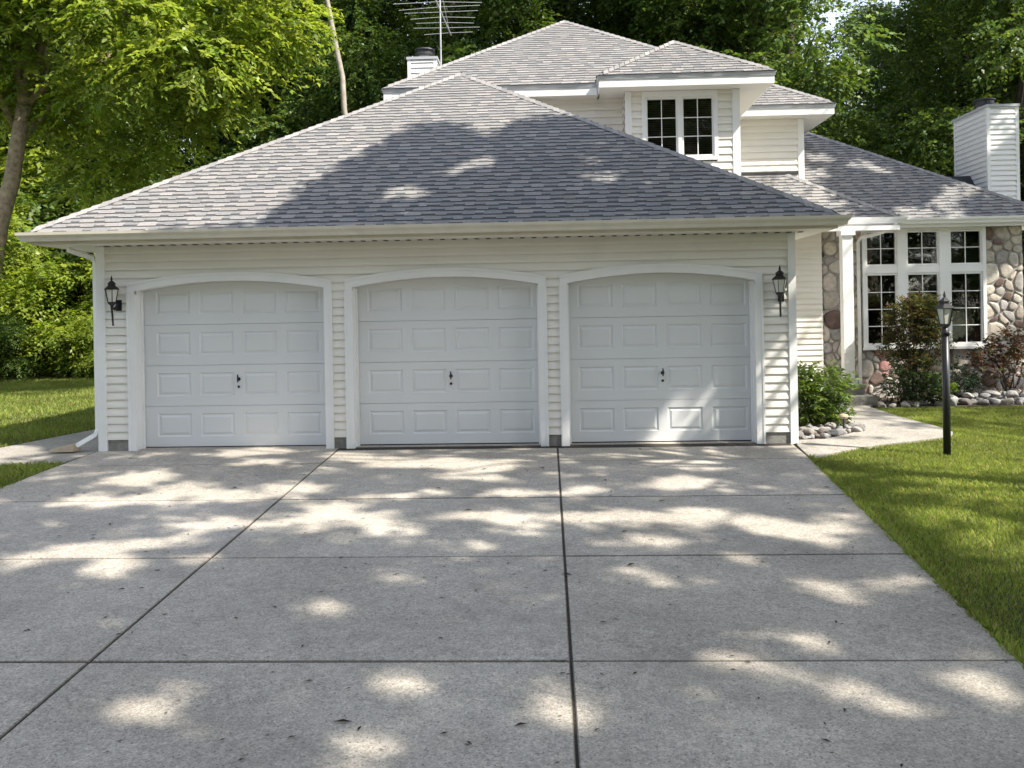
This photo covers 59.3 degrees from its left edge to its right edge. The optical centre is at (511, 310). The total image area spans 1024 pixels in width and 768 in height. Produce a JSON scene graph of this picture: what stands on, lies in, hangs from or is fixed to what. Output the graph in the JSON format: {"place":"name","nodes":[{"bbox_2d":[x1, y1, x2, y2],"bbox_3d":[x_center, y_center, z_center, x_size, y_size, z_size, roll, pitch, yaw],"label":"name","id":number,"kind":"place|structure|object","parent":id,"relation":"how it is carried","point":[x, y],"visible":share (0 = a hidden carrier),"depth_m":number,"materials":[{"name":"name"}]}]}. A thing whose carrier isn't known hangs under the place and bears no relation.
{"place":"outdoors","nodes":[
{"label":"outdoors","id":0,"kind":"place"},
{"bbox_2d":[0,460,65,488],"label":"lawn grass","id":1,"kind":"structure","parent":0,"point":[10,473],"depth_m":10.34,"materials":[{"name":"green plant"}]},
{"bbox_2d":[0,375,94,447],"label":"lawn grass","id":2,"kind":"structure","parent":0,"point":[60,388],"depth_m":17.35,"materials":[{"name":"green plant"}]},
{"bbox_2d":[0,429,97,465],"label":"side path","id":3,"kind":"structure","parent":0,"point":[36,451],"depth_m":11.82,"materials":[{"name":"concrete"}]},
{"bbox_2d":[49,443,80,451],"bbox_3d":[-5.793,1.766,11.692,0.309,0.108,0.269,-1,0,17],"label":"splash block","id":4,"kind":"object","parent":3,"relation":"on","point":[70,448],"depth_m":11.61,"materials":[{"name":"concrete"}]},
{"bbox_2d":[64,0,940,169],"label":"sky","id":5,"kind":"structure","parent":0,"point":[831,16],"materials":[{"name":"white"}]},
{"bbox_2d":[0,441,1023,767],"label":"driveway","id":6,"kind":"structure","parent":0,"point":[900,671],"depth_m":5.43,"materials":[{"name":"concrete"}]},
{"bbox_2d":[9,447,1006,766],"bbox_3d":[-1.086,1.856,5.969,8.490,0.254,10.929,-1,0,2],"label":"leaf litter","id":7,"kind":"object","parent":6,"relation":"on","point":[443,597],"visible":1,"depth_m":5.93,"materials":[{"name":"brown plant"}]},
{"bbox_2d":[0,362,1023,659],"bbox_3d":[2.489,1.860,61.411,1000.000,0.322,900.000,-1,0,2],"label":"ground","id":8,"kind":"structure","parent":0,"point":[1018,602],"depth_m":7.53,"materials":[{"name":"green plant"}]},
{"bbox_2d":[0,308,48,379],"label":"understory tree","id":9,"kind":"object","parent":8,"relation":"on","point":[8,337],"visible":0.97,"depth_m":25.17,"materials":[{"name":"green plant"}]},
{"bbox_2d":[0,88,55,196],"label":"woodland tree","id":10,"kind":"object","parent":8,"relation":"on","point":[26,161],"visible":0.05,"depth_m":32.15,"materials":[{"name":"green plant"}]},
{"bbox_2d":[0,204,68,376],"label":"understory tree","id":11,"kind":"object","parent":8,"relation":"on","point":[6,309],"visible":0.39,"depth_m":26.38,"materials":[{"name":"green plant"}]},
{"bbox_2d":[0,247,94,377],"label":"understory tree","id":12,"kind":"object","parent":8,"relation":"on","point":[53,336],"visible":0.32,"depth_m":25.91,"materials":[{"name":"green plant"}]},
{"bbox_2d":[0,134,110,375],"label":"understory tree","id":13,"kind":"object","parent":8,"relation":"on","point":[40,175],"visible":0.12,"depth_m":29.64,"materials":[{"name":"green plant"}]},
{"bbox_2d":[0,171,130,376],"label":"understory tree","id":14,"kind":"object","parent":8,"relation":"on","point":[35,209],"visible":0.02,"depth_m":28.08,"materials":[{"name":"green plant"}]},
{"bbox_2d":[62,287,93,377],"bbox_3d":[-11.506,0.743,26.353,2.984,3.209,3.081,-1,0,-21],"label":"understory tree","id":15,"kind":"object","parent":8,"relation":"on","point":[87,319],"visible":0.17,"depth_m":25.33,"materials":[{"name":"green plant"}]},
{"bbox_2d":[0,40,177,365],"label":"woodland tree","id":16,"kind":"object","parent":8,"relation":"on","point":[29,147],"depth_m":33.84,"materials":[{"name":"green plant"}]},
{"bbox_2d":[0,0,193,302],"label":"woodland tree","id":17,"kind":"object","parent":8,"relation":"on","point":[75,185],"visible":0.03,"depth_m":29.46,"materials":[{"name":"green plant"}]},
{"bbox_2d":[34,13,198,161],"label":"woodland tree","id":18,"kind":"object","parent":8,"relation":"on","point":[92,129],"depth_m":40.04,"materials":[{"name":"green plant"}]},
{"bbox_2d":[42,144,229,361],"bbox_3d":[-11.548,-1.645,31.909,9.611,8.800,10.116,-1,0,-16],"label":"understory tree","id":19,"kind":"object","parent":8,"relation":"on","point":[157,179],"visible":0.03,"depth_m":29.55,"materials":[{"name":"green plant"}]},
{"bbox_2d":[29,0,299,191],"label":"woodland tree","id":20,"kind":"object","parent":8,"relation":"on","point":[93,160],"depth_m":33.96,"materials":[{"name":"green plant"}]},
{"bbox_2d":[0,0,344,285],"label":"shade tree","id":21,"kind":"object","parent":8,"relation":"on","point":[31,72],"visible":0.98,"depth_m":19.41,"materials":[{"name":"green plant"}]},
{"bbox_2d":[93,0,322,154],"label":"woodland tree","id":22,"kind":"object","parent":8,"relation":"on","point":[193,120],"visible":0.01,"depth_m":37.50,"materials":[{"name":"green plant"}]},
{"bbox_2d":[96,0,331,184],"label":"woodland tree","id":23,"kind":"object","parent":8,"relation":"on","point":[223,145],"depth_m":30.47,"materials":[{"name":"green plant"}]},
{"bbox_2d":[149,0,411,156],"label":"woodland tree","id":24,"kind":"object","parent":8,"relation":"on","point":[235,133],"visible":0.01,"depth_m":30.88,"materials":[{"name":"green plant"}]},
{"bbox_2d":[207,0,414,164],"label":"woodland tree","id":25,"kind":"object","parent":8,"relation":"on","point":[269,133],"visible":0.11,"depth_m":27.58,"materials":[{"name":"green plant"}]},
{"bbox_2d":[325,0,347,115],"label":"pale tree","id":26,"kind":"object","parent":8,"relation":"on","point":[342,79],"visible":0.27,"depth_m":23.59,"materials":[{"name":"beige plant"}]},
{"bbox_2d":[270,0,481,131],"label":"woodland tree","id":27,"kind":"object","parent":8,"relation":"on","point":[399,42],"visible":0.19,"depth_m":26.35,"materials":[{"name":"green plant"}]},
{"bbox_2d":[369,0,596,104],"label":"woodland tree","id":28,"kind":"object","parent":8,"relation":"on","point":[459,52],"visible":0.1,"depth_m":26.95,"materials":[{"name":"green plant"}]},
{"bbox_2d":[388,0,646,76],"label":"woodland tree","id":29,"kind":"object","parent":8,"relation":"on","point":[583,22],"visible":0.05,"depth_m":29.51,"materials":[{"name":"green plant"}]},
{"bbox_2d":[14,20,1023,450],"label":"house","id":30,"kind":"structure","parent":8,"relation":"on","point":[564,232],"depth_m":11.75,"materials":[{"name":"plastic"}]},
{"bbox_2d":[104,276,121,325],"bbox_3d":[-5.130,-0.132,11.556,0.208,0.645,0.213,-1,0,2],"label":"wall lantern","id":31,"kind":"object","parent":30,"relation":"attached to","point":[111,289],"depth_m":11.52,"materials":[{"name":"black metal"}]},
{"bbox_2d":[143,281,325,447],"bbox_3d":[-3.625,0.644,11.804,2.530,2.300,0.101,-1,0,2],"label":"garage door","id":32,"kind":"structure","parent":30,"relation":"in","point":[228,363],"depth_m":11.82,"materials":[{"name":"paint"}]},
{"bbox_2d":[399,0,481,65],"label":"tv antenna","id":33,"kind":"object","parent":30,"relation":"on","point":[440,14],"visible":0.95,"depth_m":17.72,"materials":[{"name":"silver metal"}]},
{"bbox_2d":[357,277,538,444],"bbox_3d":[-0.833,0.595,11.692,2.440,2.300,0.101,-1,0,2],"label":"garage door","id":34,"kind":"structure","parent":30,"relation":"in","point":[443,360],"depth_m":11.70,"materials":[{"name":"paint"}]},
{"bbox_2d":[568,273,750,442],"bbox_3d":[1.899,0.547,11.583,2.410,2.300,0.101,-1,0,2],"label":"garage door","id":35,"kind":"structure","parent":30,"relation":"in","point":[655,357],"depth_m":11.60,"materials":[{"name":"paint"}]},
{"bbox_2d":[645,97,678,152],"bbox_3d":[2.536,-3.105,15.259,0.545,1.016,0.095,-1,0,2],"label":"window","id":36,"kind":"structure","parent":30,"relation":"in","point":[675,109],"depth_m":15.29,"materials":[{"name":"white glass"}]},
{"bbox_2d":[681,96,714,155],"bbox_3d":[3.140,-3.115,15.235,0.545,1.016,0.095,-1,0,2],"label":"window","id":37,"kind":"structure","parent":30,"relation":"in","point":[706,153],"depth_m":15.26,"materials":[{"name":"white glass"}]},
{"bbox_2d":[772,265,787,316],"bbox_3d":[3.337,-0.250,11.217,0.208,0.645,0.213,-1,0,2],"label":"wall lantern","id":38,"kind":"object","parent":30,"relation":"attached to","point":[780,279],"depth_m":11.17,"materials":[{"name":"black metal"}]},
{"bbox_2d":[865,231,896,266],"bbox_3d":[6.761,-1.141,16.513,0.574,0.639,0.062,-1,0,2],"label":"window","id":39,"kind":"structure","parent":30,"relation":"in","point":[895,232],"depth_m":16.49,"materials":[{"name":"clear glass"}]},
{"bbox_2d":[866,273,897,344],"bbox_3d":[6.781,-0.031,16.513,0.574,1.309,0.062,-1,0,2],"label":"window","id":40,"kind":"structure","parent":30,"relation":"in","point":[895,274],"depth_m":16.49,"materials":[{"name":"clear glass"}]},
{"bbox_2d":[906,230,938,265],"bbox_3d":[7.506,-1.154,16.483,0.594,0.639,0.062,-1,0,2],"label":"window","id":41,"kind":"structure","parent":30,"relation":"in","point":[937,231],"depth_m":16.46,"materials":[{"name":"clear glass"}]},
{"bbox_2d":[907,272,940,343],"bbox_3d":[7.525,-0.044,16.483,0.594,1.309,0.062,-1,0,2],"label":"window","id":42,"kind":"structure","parent":30,"relation":"in","point":[937,274],"depth_m":16.46,"materials":[{"name":"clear glass"}]},
{"bbox_2d":[949,229,982,264],"bbox_3d":[8.280,-1.168,16.452,0.594,0.639,0.062,-1,0,2],"label":"window","id":43,"kind":"structure","parent":30,"relation":"in","point":[980,230],"depth_m":16.43,"materials":[{"name":"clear glass"}]},
{"bbox_2d":[950,272,983,343],"bbox_3d":[8.299,-0.058,16.452,0.594,1.309,0.062,-1,0,2],"label":"window","id":44,"kind":"structure","parent":30,"relation":"in","point":[981,324],"depth_m":16.43,"materials":[{"name":"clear glass"}]},
{"bbox_2d":[401,0,659,43],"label":"woodland tree","id":45,"kind":"object","parent":8,"relation":"on","point":[613,24],"visible":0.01,"depth_m":31.70,"materials":[{"name":"green plant"}]},
{"bbox_2d":[567,0,826,85],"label":"woodland tree","id":46,"kind":"object","parent":8,"relation":"on","point":[630,15],"visible":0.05,"depth_m":28.64,"materials":[{"name":"green plant"}]},
{"bbox_2d":[619,9,783,60],"bbox_3d":[6.380,-5.934,34.769,8.954,15.516,9.819,-1,0,-2],"label":"woodland tree","id":47,"kind":"object","parent":8,"relation":"on","point":[678,31],"depth_m":32.26,"materials":[{"name":"green plant"}]},
{"bbox_2d":[586,3,847,66],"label":"woodland tree","id":48,"kind":"object","parent":8,"relation":"on","point":[830,38],"depth_m":40.96,"materials":[{"name":"green plant"}]},
{"bbox_2d":[623,0,853,97],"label":"woodland tree","id":49,"kind":"object","parent":8,"relation":"on","point":[674,9],"visible":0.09,"depth_m":27.01,"materials":[{"name":"green plant"}]},
{"bbox_2d":[609,0,905,152],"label":"woodland tree","id":50,"kind":"object","parent":8,"relation":"on","point":[794,75],"visible":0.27,"depth_m":25.44,"materials":[{"name":"green plant"}]},
{"bbox_2d":[817,115,897,148],"bbox_3d":[14.367,-3.395,38.163,6.491,10.052,6.089,-1,0,3],"label":"woodland tree","id":51,"kind":"object","parent":8,"relation":"on","point":[869,145],"depth_m":37.31,"materials":[{"name":"green plant"}]},
{"bbox_2d":[810,0,923,130],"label":"woodland tree","id":52,"kind":"object","parent":8,"relation":"on","point":[885,5],"visible":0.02,"depth_m":47.35,"materials":[{"name":"green plant"}]},
{"bbox_2d":[817,1,946,135],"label":"woodland tree","id":53,"kind":"object","parent":8,"relation":"on","point":[882,96],"visible":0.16,"depth_m":42.00,"materials":[{"name":"green plant"}]},
{"bbox_2d":[858,136,950,165],"bbox_3d":[13.568,-2.084,33.554,10.116,8.800,9.611,-1,0,-32],"label":"understory tree","id":54,"kind":"object","parent":8,"relation":"on","point":[890,143],"visible":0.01,"depth_m":31.59,"materials":[{"name":"green plant"}]},
{"bbox_2d":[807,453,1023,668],"bbox_3d":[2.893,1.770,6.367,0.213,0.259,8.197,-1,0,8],"label":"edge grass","id":55,"kind":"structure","parent":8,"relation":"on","point":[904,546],"depth_m":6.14,"materials":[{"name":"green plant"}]},
{"bbox_2d":[833,0,1023,200],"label":"woodland tree","id":56,"kind":"object","parent":8,"relation":"on","point":[951,93],"visible":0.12,"depth_m":33.12,"materials":[{"name":"green plant"}]},
{"bbox_2d":[869,0,1006,132],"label":"woodland tree","id":57,"kind":"object","parent":8,"relation":"on","point":[912,59],"depth_m":44.71,"materials":[{"name":"green plant"}]},
{"bbox_2d":[865,0,1023,321],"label":"woodland tree","id":58,"kind":"object","parent":8,"relation":"on","point":[930,130],"visible":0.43,"depth_m":27.78,"materials":[{"name":"green plant"}]},
{"bbox_2d":[890,0,1023,108],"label":"woodland tree","id":59,"kind":"object","parent":8,"relation":"on","point":[925,6],"visible":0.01,"depth_m":39.78,"materials":[{"name":"green plant"}]},
{"bbox_2d":[962,1,1023,190],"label":"woodland tree","id":60,"kind":"object","parent":8,"relation":"on","point":[1009,95],"visible":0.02,"depth_m":34.98,"materials":[{"name":"green plant"}]},
{"bbox_2d":[796,405,952,457],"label":"front path","id":61,"kind":"structure","parent":0,"point":[884,428],"depth_m":11.81,"materials":[{"name":"concrete"}]},
{"bbox_2d":[850,426,862,431],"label":"rock","id":62,"kind":"object","parent":61,"relation":"on","point":[856,429],"visible":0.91,"depth_m":12.12,"materials":[{"name":"grey stone"}]},
{"bbox_2d":[799,396,1023,439],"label":"planting bed","id":63,"kind":"object","parent":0,"point":[931,405],"visible":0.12,"depth_m":15.04,"materials":[{"name":"soil"}]},
{"bbox_2d":[801,435,810,438],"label":"rock","id":64,"kind":"object","parent":63,"relation":"on","point":[805,437],"visible":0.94,"depth_m":11.55,"materials":[{"name":"grey stone"}]},
{"bbox_2d":[802,428,813,435],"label":"rock","id":65,"kind":"object","parent":63,"relation":"on","point":[807,431],"visible":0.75,"depth_m":11.84,"materials":[{"name":"grey stone"}]},
{"bbox_2d":[817,428,827,433],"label":"rock","id":66,"kind":"object","parent":63,"relation":"on","point":[823,429],"visible":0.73,"depth_m":12.04,"materials":[{"name":"grey stone"}]},
{"bbox_2d":[823,433,829,438],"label":"rock","id":67,"kind":"object","parent":63,"relation":"on","point":[825,435],"visible":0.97,"depth_m":11.61,"materials":[{"name":"grey stone"}]},
{"bbox_2d":[824,422,835,428],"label":"rock","id":68,"kind":"object","parent":63,"relation":"on","point":[832,424],"visible":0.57,"depth_m":12.41,"materials":[{"name":"grey stone"}]},
{"bbox_2d":[797,359,866,426],"bbox_3d":[4.251,1.281,12.757,1.366,1.302,1.133,-1,0,2],"label":"green shrub","id":69,"kind":"object","parent":63,"relation":"on","point":[821,400],"visible":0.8,"depth_m":12.54,"materials":[{"name":"green plant"}]},
{"bbox_2d":[827,430,837,436],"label":"rock","id":70,"kind":"object","parent":63,"relation":"on","point":[833,433],"visible":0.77,"depth_m":11.79,"materials":[{"name":"grey stone"}]},
{"bbox_2d":[839,413,847,428],"bbox_3d":[4.499,1.520,12.211,0.130,0.262,0.130,-1,0,2],"label":"path light","id":71,"kind":"object","parent":63,"relation":"on","point":[843,416],"visible":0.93,"depth_m":12.18,"materials":[{"name":"white metal"}]},
{"bbox_2d":[848,422,865,427],"bbox_3d":[4.766,1.600,12.447,0.264,0.133,0.100,-9,17,-6],"label":"rock","id":72,"kind":"object","parent":63,"relation":"on","point":[856,423],"visible":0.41,"depth_m":12.41,"materials":[{"name":"grey stone"}]},
{"bbox_2d":[901,401,910,406],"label":"rock","id":73,"kind":"object","parent":63,"relation":"on","point":[905,404],"visible":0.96,"depth_m":15.01,"materials":[{"name":"grey stone"}]},
{"bbox_2d":[884,348,937,402],"bbox_3d":[6.923,1.116,15.651,0.904,0.999,0.643,-1,0,2],"label":"leafy plant","id":74,"kind":"object","parent":63,"relation":"on","point":[895,364],"visible":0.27,"depth_m":15.63,"materials":[{"name":"green plant"}]},
{"bbox_2d":[871,288,958,400],"bbox_3d":[6.901,0.610,15.405,1.443,2.014,1.008,-1,0,2],"label":"ornamental tree","id":75,"kind":"object","parent":63,"relation":"on","point":[913,314],"visible":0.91,"depth_m":15.33,"materials":[{"name":"green plant"}]},
{"bbox_2d":[912,402,918,406],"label":"rock","id":76,"kind":"object","parent":63,"relation":"on","point":[915,404],"visible":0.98,"depth_m":15.02,"materials":[{"name":"grey stone"}]},
{"bbox_2d":[875,361,957,405],"bbox_3d":[6.800,1.267,15.185,1.327,0.857,0.766,-1,0,2],"label":"dark shrub","id":77,"kind":"object","parent":63,"relation":"on","point":[935,378],"visible":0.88,"depth_m":15.12,"materials":[{"name":"green plant"}]},
{"bbox_2d":[919,399,931,405],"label":"rock","id":78,"kind":"object","parent":63,"relation":"on","point":[926,403],"visible":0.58,"depth_m":15.18,"materials":[{"name":"grey stone"}]},
{"bbox_2d":[933,401,941,405],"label":"rock","id":79,"kind":"object","parent":63,"relation":"on","point":[938,403],"visible":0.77,"depth_m":15.09,"materials":[{"name":"grey stone"}]},
{"bbox_2d":[929,376,959,403],"bbox_3d":[7.342,1.384,15.340,0.540,0.556,0.497,-1,0,-36],"label":"lime plant","id":80,"kind":"object","parent":63,"relation":"on","point":[952,385],"visible":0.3,"depth_m":15.26,"materials":[{"name":"green plant"}]},
{"bbox_2d":[950,397,956,405],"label":"rock","id":81,"kind":"object","parent":63,"relation":"on","point":[953,402],"visible":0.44,"depth_m":15.04,"materials":[{"name":"grey stone"}]},
{"bbox_2d":[934,355,985,398],"bbox_3d":[7.860,1.227,15.883,0.912,0.886,0.703,-1,0,19],"label":"round evergreen","id":82,"kind":"object","parent":63,"relation":"on","point":[966,383],"visible":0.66,"depth_m":15.79,"materials":[{"name":"green plant"}]},
{"bbox_2d":[955,388,966,396],"bbox_3d":[7.930,1.438,15.898,0.176,0.166,0.344,-1,-8,37],"label":"rock","id":83,"kind":"object","parent":63,"relation":"on","point":[960,394],"visible":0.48,"depth_m":15.79,"materials":[{"name":"grey stone"}]},
{"bbox_2d":[958,398,971,404],"bbox_3d":[7.634,1.541,15.197,0.244,0.144,0.182,19,-9,-39],"label":"rock","id":84,"kind":"object","parent":63,"relation":"on","point":[964,401],"visible":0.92,"depth_m":15.12,"materials":[{"name":"grey stone"}]},
{"bbox_2d":[963,393,973,397],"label":"rock","id":85,"kind":"object","parent":63,"relation":"on","point":[967,395],"visible":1,"depth_m":15.47,"materials":[{"name":"grey stone"}]},
{"bbox_2d":[971,399,977,403],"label":"rock","id":86,"kind":"object","parent":63,"relation":"on","point":[974,401],"visible":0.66,"depth_m":15.26,"materials":[{"name":"grey stone"}]},
{"bbox_2d":[971,388,983,395],"bbox_3d":[8.180,1.438,15.866,0.275,0.142,0.204,-5,7,17],"label":"rock","id":87,"kind":"object","parent":63,"relation":"on","point":[979,392],"visible":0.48,"depth_m":15.80,"materials":[{"name":"grey stone"}]},
{"bbox_2d":[980,399,988,404],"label":"rock","id":88,"kind":"object","parent":63,"relation":"on","point":[984,401],"visible":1,"depth_m":15.06,"materials":[{"name":"grey stone"}]},
{"bbox_2d":[982,387,997,391],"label":"rock","id":89,"kind":"object","parent":63,"relation":"on","point":[987,388],"visible":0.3,"depth_m":15.88,"materials":[{"name":"grey stone"}]},
{"bbox_2d":[982,390,1000,396],"bbox_3d":[8.307,1.433,15.614,0.310,0.116,0.176,-1,0,34],"label":"rock","id":90,"kind":"object","parent":63,"relation":"on","point":[994,393],"visible":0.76,"depth_m":15.56,"materials":[{"name":"grey stone"}]},
{"bbox_2d":[962,322,1023,394],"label":"red leaf shrub","id":91,"kind":"object","parent":63,"relation":"on","point":[1016,357],"visible":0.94,"depth_m":15.85,"materials":[{"name":"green plant"}]},
{"bbox_2d":[986,398,1000,404],"bbox_3d":[8.164,1.539,15.246,0.251,0.129,0.219,5,-2,12],"label":"rock","id":92,"kind":"object","parent":63,"relation":"on","point":[994,401],"visible":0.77,"depth_m":15.15,"materials":[{"name":"grey stone"}]},
{"bbox_2d":[994,395,1006,398],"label":"rock","id":93,"kind":"object","parent":63,"relation":"on","point":[1001,397],"visible":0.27,"depth_m":15.61,"materials":[{"name":"grey stone"}]},
{"bbox_2d":[1000,398,1013,404],"bbox_3d":[8.324,1.519,15.129,0.213,0.108,0.180,-17,7,31],"label":"rock","id":94,"kind":"object","parent":63,"relation":"on","point":[1007,401],"visible":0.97,"depth_m":15.07,"materials":[{"name":"grey stone"}]},
{"bbox_2d":[1015,397,1023,403],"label":"rock","id":95,"kind":"object","parent":63,"relation":"on","point":[1020,399],"visible":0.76,"depth_m":15.14,"materials":[{"name":"grey stone"}]},
{"bbox_2d":[813,405,1023,656],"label":"lawn grass","id":96,"kind":"structure","parent":0,"point":[992,453],"depth_m":8.51,"materials":[{"name":"green plant"}]},
{"bbox_2d":[935,291,953,455],"bbox_3d":[5.008,0.736,10.389,0.231,1.932,0.200,-1,0,2],"label":"lamp post","id":97,"kind":"object","parent":96,"relation":"on","point":[944,308],"visible":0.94,"depth_m":10.35,"materials":[{"name":"black metal"}]},
{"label":"rock","id":98,"kind":"object","parent":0,"visible":0},
{"bbox_2d":[1005,390,1018,397],"bbox_3d":[8.560,1.426,15.429,0.194,0.118,0.252,-9,7,5],"label":"rock","id":99,"kind":"object","parent":98,"relation":"on","point":[1011,394],"visible":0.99,"depth_m":15.37,"materials":[{"name":"grey stone"}]},
{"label":"rock","id":100,"kind":"object","parent":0,"visible":0},
{"bbox_2d":[980,393,990,398],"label":"rock","id":101,"kind":"object","parent":100,"relation":"on","point":[984,395],"visible":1,"depth_m":15.36,"materials":[{"name":"grey stone"}]}
]}

